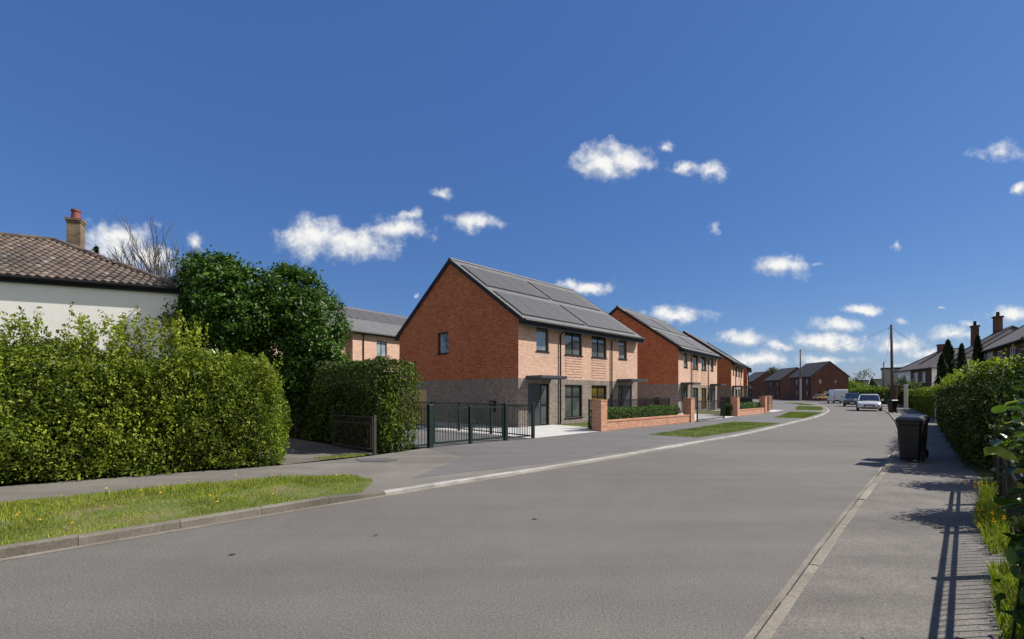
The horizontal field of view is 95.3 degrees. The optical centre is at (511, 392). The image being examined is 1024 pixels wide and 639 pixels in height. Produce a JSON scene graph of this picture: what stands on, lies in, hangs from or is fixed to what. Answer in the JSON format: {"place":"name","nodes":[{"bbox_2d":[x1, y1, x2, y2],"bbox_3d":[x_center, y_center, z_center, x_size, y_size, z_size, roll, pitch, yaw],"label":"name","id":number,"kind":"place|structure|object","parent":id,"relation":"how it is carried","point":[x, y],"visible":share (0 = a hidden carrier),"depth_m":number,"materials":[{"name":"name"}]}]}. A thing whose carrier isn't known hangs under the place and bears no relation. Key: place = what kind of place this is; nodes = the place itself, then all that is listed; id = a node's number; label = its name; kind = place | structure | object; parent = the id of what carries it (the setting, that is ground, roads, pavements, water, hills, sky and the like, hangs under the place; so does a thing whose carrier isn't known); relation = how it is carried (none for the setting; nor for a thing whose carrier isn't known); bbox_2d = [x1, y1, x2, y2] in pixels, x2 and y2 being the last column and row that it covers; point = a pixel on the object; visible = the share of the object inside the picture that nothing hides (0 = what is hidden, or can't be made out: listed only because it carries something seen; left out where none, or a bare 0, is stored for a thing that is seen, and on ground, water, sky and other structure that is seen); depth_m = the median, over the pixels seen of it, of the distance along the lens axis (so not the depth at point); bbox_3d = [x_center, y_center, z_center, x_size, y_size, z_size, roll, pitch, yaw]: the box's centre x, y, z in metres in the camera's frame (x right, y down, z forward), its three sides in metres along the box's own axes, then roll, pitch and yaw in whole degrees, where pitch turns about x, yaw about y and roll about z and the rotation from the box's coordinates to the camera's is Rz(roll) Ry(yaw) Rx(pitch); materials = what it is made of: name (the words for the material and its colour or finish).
{"place":"outdoors","nodes":[
{"label":"outdoors","id":0,"kind":"place"},
{"bbox_2d":[0,209,215,371],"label":"white house","id":1,"kind":"structure","parent":0,"point":[53,277],"depth_m":15.12,"materials":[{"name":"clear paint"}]},
{"bbox_2d":[0,473,372,545],"bbox_3d":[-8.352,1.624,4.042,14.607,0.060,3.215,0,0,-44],"label":"grass verge","id":2,"kind":"object","parent":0,"point":[147,507],"depth_m":6.55,"materials":[{"name":"green plant"}]},
{"bbox_2d":[259,434,372,464],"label":"old driveway","id":3,"kind":"structure","parent":0,"point":[299,451],"depth_m":12.92,"materials":[{"name":"concrete"}]},
{"bbox_2d":[313,452,365,459],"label":"drive weeds","id":4,"kind":"object","parent":3,"relation":"on","point":[344,456],"visible":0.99,"depth_m":11.78,"materials":[{"name":"green plant"}]},
{"bbox_2d":[332,409,375,454],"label":"iron gate","id":5,"kind":"structure","parent":3,"relation":"on","point":[373,424],"depth_m":13.01,"materials":[{"name":"black metal"}]},
{"bbox_2d":[252,304,407,372],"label":"terraced house","id":6,"kind":"structure","parent":0,"point":[374,334],"depth_m":43.72,"materials":[{"name":"brick"}]},
{"bbox_2d":[377,341,385,357],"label":"window","id":7,"kind":"structure","parent":6,"relation":"in","point":[381,346],"depth_m":43.83,"materials":[{"name":"clear glass"}]},
{"bbox_2d":[0,408,771,486],"bbox_3d":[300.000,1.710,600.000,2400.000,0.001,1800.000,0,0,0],"label":"ground","id":8,"kind":"structure","parent":0,"point":[379,453],"depth_m":13.61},
{"bbox_2d":[0,301,292,485],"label":"tall hedge","id":9,"kind":"object","parent":8,"relation":"on","point":[80,415],"visible":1,"depth_m":9.20,"materials":[{"name":"green plant"}]},
{"bbox_2d":[99,215,234,305],"bbox_3d":[-19.602,-4.074,26.705,6.799,11.564,7.710,0,0,0],"label":"bare tree","id":10,"kind":"object","parent":8,"relation":"on","point":[155,265],"visible":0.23,"depth_m":24.98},
{"bbox_2d":[0,491,384,558],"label":"kerb","id":11,"kind":"structure","parent":8,"relation":"on","point":[28,547],"depth_m":5.66,"materials":[{"name":"concrete"}]},
{"bbox_2d":[149,244,290,407],"bbox_3d":[-9.863,-1.628,16.119,4.443,6.722,3.253,0,0,0],"label":"laurel tree","id":12,"kind":"object","parent":8,"relation":"on","point":[217,290],"visible":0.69,"depth_m":15.46,"materials":[{"name":"green plant"}]},
{"bbox_2d":[241,260,357,439],"bbox_3d":[-7.652,-1.560,16.796,4.051,6.586,3.278,0,0,0],"label":"laurel tree","id":13,"kind":"object","parent":8,"relation":"on","point":[305,340],"visible":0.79,"depth_m":16.11,"materials":[{"name":"green plant"}]},
{"bbox_2d":[259,355,423,452],"bbox_3d":[-7.087,0.229,16.947,1.697,2.902,11.639,0,0,-45],"label":"tall hedge","id":14,"kind":"object","parent":8,"relation":"on","point":[358,389],"visible":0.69,"depth_m":13.63,"materials":[{"name":"green plant"}]},
{"bbox_2d":[388,406,427,452],"bbox_3d":[-2.951,1.015,13.390,1.270,1.290,0.100,0,0,-43],"label":"railing","id":15,"kind":"object","parent":8,"relation":"on","point":[418,445],"visible":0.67,"depth_m":13.42,"materials":[{"name":"black metal"}]},
{"bbox_2d":[395,257,647,426],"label":"semi detached house","id":16,"kind":"structure","parent":8,"relation":"on","point":[469,332],"depth_m":24.89,"materials":[{"name":"red brick"}]},
{"bbox_2d":[436,332,448,354],"bbox_3d":[-3.789,-2.738,25.884,1.080,1.225,0.190,0,0,44],"label":"window","id":17,"kind":"structure","parent":16,"relation":"in","point":[443,337],"depth_m":25.93,"materials":[{"name":"clear glass"}]},
{"bbox_2d":[528,384,539,426],"bbox_3d":[1.046,0.595,22.674,0.124,2.070,0.970,0,0,44],"label":"door","id":18,"kind":"structure","parent":16,"relation":"in","point":[533,389],"depth_m":22.78,"materials":[{"name":"metal"}]},
{"bbox_2d":[536,327,549,352],"bbox_3d":[1.476,-2.613,23.070,0.190,1.215,1.020,0,0,44],"label":"window","id":19,"kind":"structure","parent":16,"relation":"in","point":[541,333],"depth_m":23.15,"materials":[{"name":"clear glass"}]},
{"bbox_2d":[565,332,582,356],"bbox_3d":[3.252,-2.598,24.879,0.190,1.285,1.590,0,0,44],"label":"window","id":20,"kind":"structure","parent":16,"relation":"in","point":[572,340],"depth_m":24.91,"materials":[{"name":"clear glass"}]},
{"bbox_2d":[565,385,582,418],"bbox_3d":[3.252,0.462,24.879,0.190,1.765,1.590,0,0,44],"label":"window","id":21,"kind":"structure","parent":16,"relation":"in","point":[572,392],"depth_m":24.91,"materials":[{"name":"clear glass"}]},
{"bbox_2d":[592,385,604,399],"bbox_3d":[4.881,0.440,26.629,0.060,1.720,1.510,0,0,44],"label":"window","id":22,"kind":"structure","parent":16,"relation":"in","point":[598,391],"depth_m":26.67,"materials":[{"name":"yellow glass"}]},
{"bbox_2d":[591,336,607,358],"bbox_3d":[4.927,-2.598,26.582,0.190,1.285,1.590,0,0,44],"label":"window","id":23,"kind":"structure","parent":16,"relation":"in","point":[598,343],"depth_m":26.69,"materials":[{"name":"clear glass"}]},
{"bbox_2d":[619,340,627,359],"bbox_3d":[6.690,-2.613,28.376,0.190,1.215,1.020,0,0,44],"label":"window","id":24,"kind":"structure","parent":16,"relation":"in","point":[622,343],"depth_m":28.54,"materials":[{"name":"clear glass"}]},
{"bbox_2d":[622,386,630,410],"bbox_3d":[7.078,0.595,28.818,0.124,2.070,0.970,0,0,44],"label":"door","id":25,"kind":"structure","parent":16,"relation":"in","point":[626,390],"depth_m":28.73,"materials":[{"name":"metal"}]},
{"bbox_2d":[383,400,828,494],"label":"dropped kerb","id":26,"kind":"structure","parent":8,"relation":"on","point":[423,486],"depth_m":10.41,"materials":[{"name":"grey concrete"}]},
{"bbox_2d":[707,342,754,396],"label":"semi detached house","id":27,"kind":"structure","parent":8,"relation":"on","point":[747,371],"depth_m":65.52,"materials":[{"name":"brick"}]},
{"bbox_2d":[766,366,778,373],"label":"dull tree","id":28,"kind":"object","parent":8,"relation":"on","point":[772,370],"visible":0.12,"depth_m":178.99,"materials":[{"name":"green plant"}]},
{"bbox_2d":[849,377,872,388],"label":"spring tree","id":29,"kind":"object","parent":8,"relation":"on","point":[852,384],"visible":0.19,"depth_m":110.58,"materials":[{"name":"green plant"}]},
{"bbox_2d":[850,368,874,384],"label":"thin tree","id":30,"kind":"object","parent":8,"relation":"on","point":[859,381],"visible":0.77,"depth_m":137.69,"materials":[{"name":"green plant"}]},
{"bbox_2d":[869,378,876,387],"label":"conifer","id":31,"kind":"object","parent":8,"relation":"on","point":[872,382],"visible":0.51,"depth_m":126.57,"materials":[{"name":"green plant"}]},
{"bbox_2d":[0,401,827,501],"bbox_3d":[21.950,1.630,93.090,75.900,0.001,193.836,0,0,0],"label":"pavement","id":32,"kind":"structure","parent":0,"point":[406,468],"depth_m":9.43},
{"bbox_2d":[356,458,398,461],"bbox_3d":[-3.300,1.620,11.300,1.100,0.001,0.600,0,0,0],"label":"tarmac patch","id":33,"kind":"object","parent":32,"relation":"on","point":[376,460],"visible":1,"depth_m":11.34,"materials":[{"name":"grey asphalt"}]},
{"bbox_2d":[414,402,819,477],"bbox_3d":[23.288,1.626,46.026,12.668,0.001,89.465,0,0,30],"label":"new path surface","id":34,"kind":"object","parent":32,"relation":"on","point":[490,455],"visible":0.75,"depth_m":14.41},
{"bbox_2d":[696,399,724,421],"bbox_3d":[11.825,1.035,27.700,0.060,1.250,4.412,0,0,43],"label":"railing","id":35,"kind":"object","parent":34,"relation":"on","point":[712,401],"visible":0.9,"depth_m":27.35,"materials":[{"name":"black metal"}]},
{"bbox_2d":[592,398,694,431],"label":"garden wall","id":36,"kind":"structure","parent":32,"relation":"on","point":[600,422],"depth_m":21.63,"materials":[{"name":"brick"}]},
{"bbox_2d":[730,396,766,415],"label":"garden wall","id":37,"kind":"structure","parent":32,"relation":"on","point":[735,405],"depth_m":33.93,"materials":[{"name":"brick"}]},
{"bbox_2d":[799,349,800,400],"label":"telegraph pole","id":38,"kind":"object","parent":32,"relation":"on","point":[800,379],"visible":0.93,"depth_m":96.39,"materials":[{"name":"grey wood"}]},
{"bbox_2d":[0,399,896,638],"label":"road","id":39,"kind":"structure","parent":0,"point":[719,539],"depth_m":4.71,"materials":[{"name":"grey asphalt"}]},
{"bbox_2d":[0,451,652,560],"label":"dusty channel","id":40,"kind":"object","parent":39,"relation":"on","point":[56,550],"visible":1,"depth_m":6.28,"materials":[{"name":"grey concrete"}]},
{"bbox_2d":[743,413,897,638],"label":"dusty channel","id":41,"kind":"object","parent":39,"relation":"on","point":[757,627],"visible":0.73,"depth_m":4.46,"materials":[{"name":"grey concrete"}]},
{"bbox_2d":[755,399,898,638],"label":"kerb","id":42,"kind":"structure","parent":39,"relation":"on","point":[774,621],"depth_m":4.37,"materials":[{"name":"concrete"}]},
{"bbox_2d":[826,389,847,402],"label":"parked van","id":43,"kind":"object","parent":39,"relation":"on","point":[833,395],"visible":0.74,"depth_m":73.11,"materials":[{"name":"white paint"}]},
{"bbox_2d":[842,393,859,405],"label":"parked car","id":44,"kind":"object","parent":39,"relation":"on","point":[849,398],"visible":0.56,"depth_m":57.07,"materials":[{"name":"paint"}]},
{"bbox_2d":[854,394,883,410],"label":"parked car","id":45,"kind":"object","parent":39,"relation":"on","point":[868,401],"visible":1,"depth_m":42.93,"materials":[{"name":"silver metal"}]},
{"bbox_2d":[402,427,530,447],"bbox_3d":[-5.040,1.623,18.810,5.170,0.001,11.188,0,0,-44],"label":"parking court","id":46,"kind":"object","parent":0,"point":[463,438],"visible":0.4,"depth_m":16.59,"materials":[{"name":"grey asphalt"}]},
{"bbox_2d":[427,403,507,447],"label":"metal gate","id":47,"kind":"structure","parent":46,"relation":"on","point":[431,409],"depth_m":14.84,"materials":[{"name":"black metal"}]},
{"bbox_2d":[406,421,587,437],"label":"concrete path","id":48,"kind":"structure","parent":0,"point":[539,433],"depth_m":19.53,"materials":[{"name":"grey concrete"}]},
{"bbox_2d":[402,389,425,424],"bbox_3d":[-4.846,0.695,23.153,0.100,1.850,1.420,0,0,44],"label":"timber fence","id":49,"kind":"object","parent":48,"relation":"on","point":[422,397],"visible":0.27,"depth_m":23.44,"materials":[{"name":"brown wood"}]},
{"bbox_2d":[414,401,527,435],"bbox_3d":[-2.312,1.015,20.062,0.090,1.290,8.903,0,0,-41],"label":"railing","id":50,"kind":"object","parent":48,"relation":"on","point":[457,403],"visible":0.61,"depth_m":18.97,"materials":[{"name":"black metal"}]},
{"bbox_2d":[508,403,534,438],"bbox_3d":[0.313,1.015,16.365,1.180,1.290,0.100,0,0,-36],"label":"railing","id":51,"kind":"object","parent":48,"relation":"on","point":[532,405],"visible":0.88,"depth_m":16.58,"materials":[{"name":"black metal"}]},
{"bbox_2d":[0,0,1023,381],"label":"sky","id":52,"kind":"structure","parent":0,"point":[764,182],"materials":[{"name":"blue"}]},
{"bbox_2d":[521,425,597,432],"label":"concrete path","id":53,"kind":"structure","parent":0,"point":[572,428],"depth_m":21.17,"materials":[{"name":"grey concrete"}]},
{"bbox_2d":[560,422,591,427],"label":"front lawn","id":54,"kind":"structure","parent":0,"point":[577,425],"depth_m":23.51,"materials":[{"name":"green plant"}]},
{"bbox_2d":[588,398,669,428],"bbox_3d":[6.238,0.965,23.923,0.060,1.370,7.910,0,0,45],"label":"railing","id":55,"kind":"object","parent":54,"relation":"on","point":[630,402],"visible":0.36,"depth_m":24.27,"materials":[{"name":"black metal"}]},
{"bbox_2d":[587,404,681,429],"bbox_3d":[6.394,1.134,23.320,0.842,1.093,8.209,0,0,44],"label":"box hedge","id":56,"kind":"object","parent":54,"relation":"on","point":[654,411],"visible":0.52,"depth_m":22.99,"materials":[{"name":"green plant"}]},
{"bbox_2d":[609,306,726,413],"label":"semi detached house","id":57,"kind":"structure","parent":0,"point":[675,366],"depth_m":37.98,"materials":[{"name":"brick"}]},
{"bbox_2d":[681,387,684,412],"bbox_3d":[13.547,0.595,37.150,0.124,2.070,0.970,0,0,38],"label":"door","id":58,"kind":"structure","parent":57,"relation":"in","point":[682,388],"depth_m":37.19,"materials":[{"name":"metal"}]},
{"bbox_2d":[684,353,687,367],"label":"window","id":59,"kind":"structure","parent":57,"relation":"in","point":[685,354],"depth_m":37.86,"materials":[{"name":"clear glass"}]},
{"bbox_2d":[693,354,697,369],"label":"window","id":60,"kind":"structure","parent":57,"relation":"in","point":[695,356],"depth_m":39.61,"materials":[{"name":"clear glass"}]},
{"bbox_2d":[693,388,698,408],"bbox_3d":[15.508,0.462,39.573,0.190,1.765,1.590,0,0,38],"label":"window","id":61,"kind":"structure","parent":57,"relation":"in","point":[694,389],"depth_m":39.91,"materials":[{"name":"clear glass"}]},
{"bbox_2d":[701,356,705,370],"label":"window","id":62,"kind":"structure","parent":57,"relation":"in","point":[702,358],"depth_m":41.46,"materials":[{"name":"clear glass"}]},
{"bbox_2d":[701,388,706,407],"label":"window","id":63,"kind":"structure","parent":57,"relation":"in","point":[702,389],"depth_m":41.71,"materials":[{"name":"yellow glass"}]},
{"bbox_2d":[711,388,713,409],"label":"door","id":64,"kind":"structure","parent":57,"relation":"in","point":[712,389],"depth_m":43.83,"materials":[{"name":"metal"}]},
{"bbox_2d":[678,413,734,418],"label":"concrete path","id":65,"kind":"structure","parent":0,"point":[705,415],"depth_m":31.92,"materials":[{"name":"grey concrete"}]},
{"bbox_2d":[695,410,718,414],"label":"front lawn","id":66,"kind":"structure","parent":0,"point":[710,412],"depth_m":38.32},
{"bbox_2d":[720,396,752,415],"bbox_3d":[17.246,0.965,35.675,0.060,1.370,7.241,0,0,43],"label":"railing","id":67,"kind":"object","parent":66,"relation":"on","point":[742,399],"visible":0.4,"depth_m":34.29,"materials":[{"name":"black metal"}]},
{"bbox_2d":[721,402,760,415],"bbox_3d":[17.408,1.177,35.180,0.872,1.054,7.388,0,0,43],"label":"box hedge","id":68,"kind":"object","parent":66,"relation":"on","point":[745,405],"visible":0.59,"depth_m":34.68,"materials":[{"name":"green plant"}]},
{"bbox_2d":[650,421,778,436],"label":"grass verge","id":69,"kind":"object","parent":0,"point":[682,435],"depth_m":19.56,"materials":[{"name":"green plant"}]},
{"bbox_2d":[682,331,750,407],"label":"semi detached house","id":70,"kind":"structure","parent":0,"point":[729,371],"depth_m":53.38,"materials":[{"name":"brick"}]},
{"bbox_2d":[777,412,820,417],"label":"new turf","id":71,"kind":"structure","parent":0,"point":[798,415],"depth_m":34.13,"materials":[{"name":"green plant"}]},
{"bbox_2d":[795,406,822,409],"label":"new turf","id":72,"kind":"structure","parent":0,"point":[809,407],"depth_m":50.23,"materials":[{"name":"green plant"}]},
{"bbox_2d":[788,361,849,397],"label":"gabled house","id":73,"kind":"structure","parent":0,"point":[825,377],"depth_m":99.96,"materials":[{"name":"brick"}]},
{"bbox_2d":[770,399,1007,638],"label":"pavement","id":74,"kind":"structure","parent":0,"point":[896,563],"depth_m":4.33,"materials":[{"name":"grey concrete"}]},
{"bbox_2d":[890,324,893,399],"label":"telegraph pole","id":75,"kind":"object","parent":74,"relation":"on","point":[891,363],"visible":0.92,"depth_m":48.52,"materials":[{"name":"brown wood"}]},
{"bbox_2d":[886,400,897,412],"bbox_3d":[30.566,1.085,37.503,0.684,1.064,0.501,0,0,-10],"label":"wheelie bin","id":76,"kind":"object","parent":74,"relation":"on","point":[892,406],"visible":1,"depth_m":37.31,"materials":[{"name":"black plastic"}]},
{"bbox_2d":[894,385,897,399],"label":"gatepost","id":77,"kind":"object","parent":74,"relation":"on","point":[895,392],"visible":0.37,"depth_m":49.70,"materials":[{"name":"brick"}]},
{"bbox_2d":[904,384,907,408],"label":"gatepost","id":78,"kind":"object","parent":74,"relation":"on","point":[905,396],"visible":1,"depth_m":47.78,"materials":[{"name":"grey concrete"}]},
{"bbox_2d":[895,416,926,460],"bbox_3d":[9.452,1.085,11.061,0.684,1.064,0.501,0,0,-42],"label":"wheelie bin","id":79,"kind":"object","parent":74,"relation":"on","point":[910,431],"visible":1,"depth_m":10.88,"materials":[{"name":"black plastic"}]},
{"bbox_2d":[899,414,929,456],"bbox_3d":[10.133,1.085,11.760,0.684,1.064,0.501,0,0,-36],"label":"wheelie bin","id":80,"kind":"object","parent":74,"relation":"on","point":[925,450],"visible":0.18,"depth_m":11.63,"materials":[{"name":"black plastic"}]},
{"bbox_2d":[964,475,1013,555],"bbox_3d":[6.473,1.476,6.356,0.530,0.288,4.806,0,0,44],"label":"grass clump","id":81,"kind":"object","parent":74,"relation":"on","point":[987,494],"visible":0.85,"depth_m":5.49,"materials":[{"name":"green plant"}]},
{"bbox_2d":[993,436,1023,534],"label":"garden fence","id":82,"kind":"object","parent":74,"relation":"on","point":[1009,481],"visible":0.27,"depth_m":5.48,"materials":[{"name":"brown paint"}]},
{"bbox_2d":[880,367,901,387],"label":"block of flats","id":83,"kind":"structure","parent":0,"point":[886,376],"depth_m":112.34,"materials":[{"name":"stone"}]},
{"bbox_2d":[842,401,1018,638],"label":"front gardens","id":84,"kind":"object","parent":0,"point":[980,471],"visible":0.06,"depth_m":9.40,"materials":[{"name":"green plant"}]},
{"bbox_2d":[847,387,889,403],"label":"front hedge","id":85,"kind":"object","parent":84,"relation":"on","point":[878,391],"visible":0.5,"depth_m":73.70,"materials":[{"name":"green plant"}]},
{"bbox_2d":[883,377,926,405],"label":"round bush","id":86,"kind":"object","parent":84,"relation":"on","point":[900,388],"visible":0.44,"depth_m":55.72,"materials":[{"name":"green plant"}]},
{"bbox_2d":[900,388,913,407],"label":"front hedge","id":87,"kind":"object","parent":84,"relation":"on","point":[910,401],"visible":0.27,"depth_m":50.73,"materials":[{"name":"green plant"}]},
{"bbox_2d":[894,344,958,386],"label":"hip roofed house","id":88,"kind":"structure","parent":84,"relation":"on","point":[924,369],"depth_m":69.63,"materials":[{"name":"brick"}]},
{"bbox_2d":[912,385,940,419],"bbox_3d":[32.107,0.559,35.686,1.387,2.241,26.903,0,0,38],"label":"front hedge","id":89,"kind":"object","parent":84,"relation":"on","point":[923,399],"visible":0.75,"depth_m":34.16,"materials":[{"name":"green plant"}]},
{"bbox_2d":[932,352,949,385],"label":"cypress","id":90,"kind":"object","parent":84,"relation":"on","point":[942,370],"visible":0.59,"depth_m":44.66,"materials":[{"name":"green plant"}]},
{"bbox_2d":[937,339,956,383],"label":"cypress","id":91,"kind":"object","parent":84,"relation":"on","point":[948,351],"visible":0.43,"depth_m":44.90,"materials":[{"name":"green plant"}]},
{"bbox_2d":[955,343,968,370],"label":"cypress","id":92,"kind":"object","parent":84,"relation":"on","point":[961,358],"visible":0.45,"depth_m":40.47,"materials":[{"name":"green plant"}]},
{"bbox_2d":[970,335,985,365],"bbox_3d":[39.917,-1.686,40.016,1.519,6.631,1.541,0,0,-17],"label":"cypress","id":93,"kind":"object","parent":84,"relation":"on","point":[977,349],"visible":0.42,"depth_m":39.85,"materials":[{"name":"green plant"}]},
{"bbox_2d":[933,352,1023,468],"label":"front hedge","id":94,"kind":"object","parent":84,"relation":"on","point":[962,410],"visible":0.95,"depth_m":10.32,"materials":[{"name":"green plant"}]},
{"bbox_2d":[954,312,1018,365],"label":"hip roofed house","id":95,"kind":"structure","parent":84,"relation":"on","point":[999,331],"depth_m":50.82,"materials":[{"name":"brick"}]},
{"bbox_2d":[978,371,1023,505],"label":"garden shrub","id":96,"kind":"object","parent":84,"relation":"on","point":[1009,431],"visible":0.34,"depth_m":6.39,"materials":[{"name":"green plant"}]},
{"bbox_2d":[979,557,1023,638],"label":"grass clump","id":97,"kind":"object","parent":84,"relation":"on","point":[1008,586],"visible":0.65,"depth_m":3.57,"materials":[{"name":"green plant"}]},
{"bbox_2d":[979,325,1023,362],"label":"hip roofed house","id":98,"kind":"structure","parent":84,"relation":"on","point":[997,347],"depth_m":35.39,"materials":[{"name":"brick"}]},
{"bbox_2d":[1010,347,1014,358],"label":"window","id":99,"kind":"structure","parent":98,"relation":"in","point":[1012,350],"depth_m":33.48,"materials":[{"name":"clear glass"}]},
{"bbox_2d":[979,343,1023,461],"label":"garden shrub","id":100,"kind":"object","parent":84,"relation":"on","point":[1008,393],"visible":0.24,"depth_m":8.39,"materials":[{"name":"green plant"}]},
{"bbox_2d":[983,399,1023,638],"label":"laurel shrub","id":101,"kind":"object","parent":84,"relation":"on","point":[1014,552],"visible":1,"depth_m":2.86,"materials":[{"name":"green plant"}]},
{"label":"concrete path","id":102,"kind":"structure","parent":0,"visible":0},
{"bbox_2d":[767,396,770,411],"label":"garden wall","id":103,"kind":"structure","parent":102,"relation":"on","point":[768,403],"depth_m":40.37,"materials":[{"name":"brick"}]},
{"label":"forecourt","id":104,"kind":"structure","parent":0,"visible":0},
{"bbox_2d":[749,371,771,396],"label":"gabled house","id":105,"kind":"structure","parent":104,"relation":"on","point":[756,380],"depth_m":148.93,"materials":[{"name":"brick"}]},
{"bbox_2d":[764,367,799,397],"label":"gabled house","id":106,"kind":"structure","parent":104,"relation":"on","point":[776,383],"depth_m":128.96,"materials":[{"name":"brick"}]},
{"bbox_2d":[753,397,826,400],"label":"boundary wall","id":107,"kind":"structure","parent":104,"relation":"on","point":[804,399],"depth_m":101.05,"materials":[{"name":"brick"}]},
{"bbox_2d":[812,394,826,397],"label":"parked car","id":108,"kind":"object","parent":104,"relation":"on","point":[819,396],"visible":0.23,"depth_m":94.05,"materials":[{"name":"yellow paint"}]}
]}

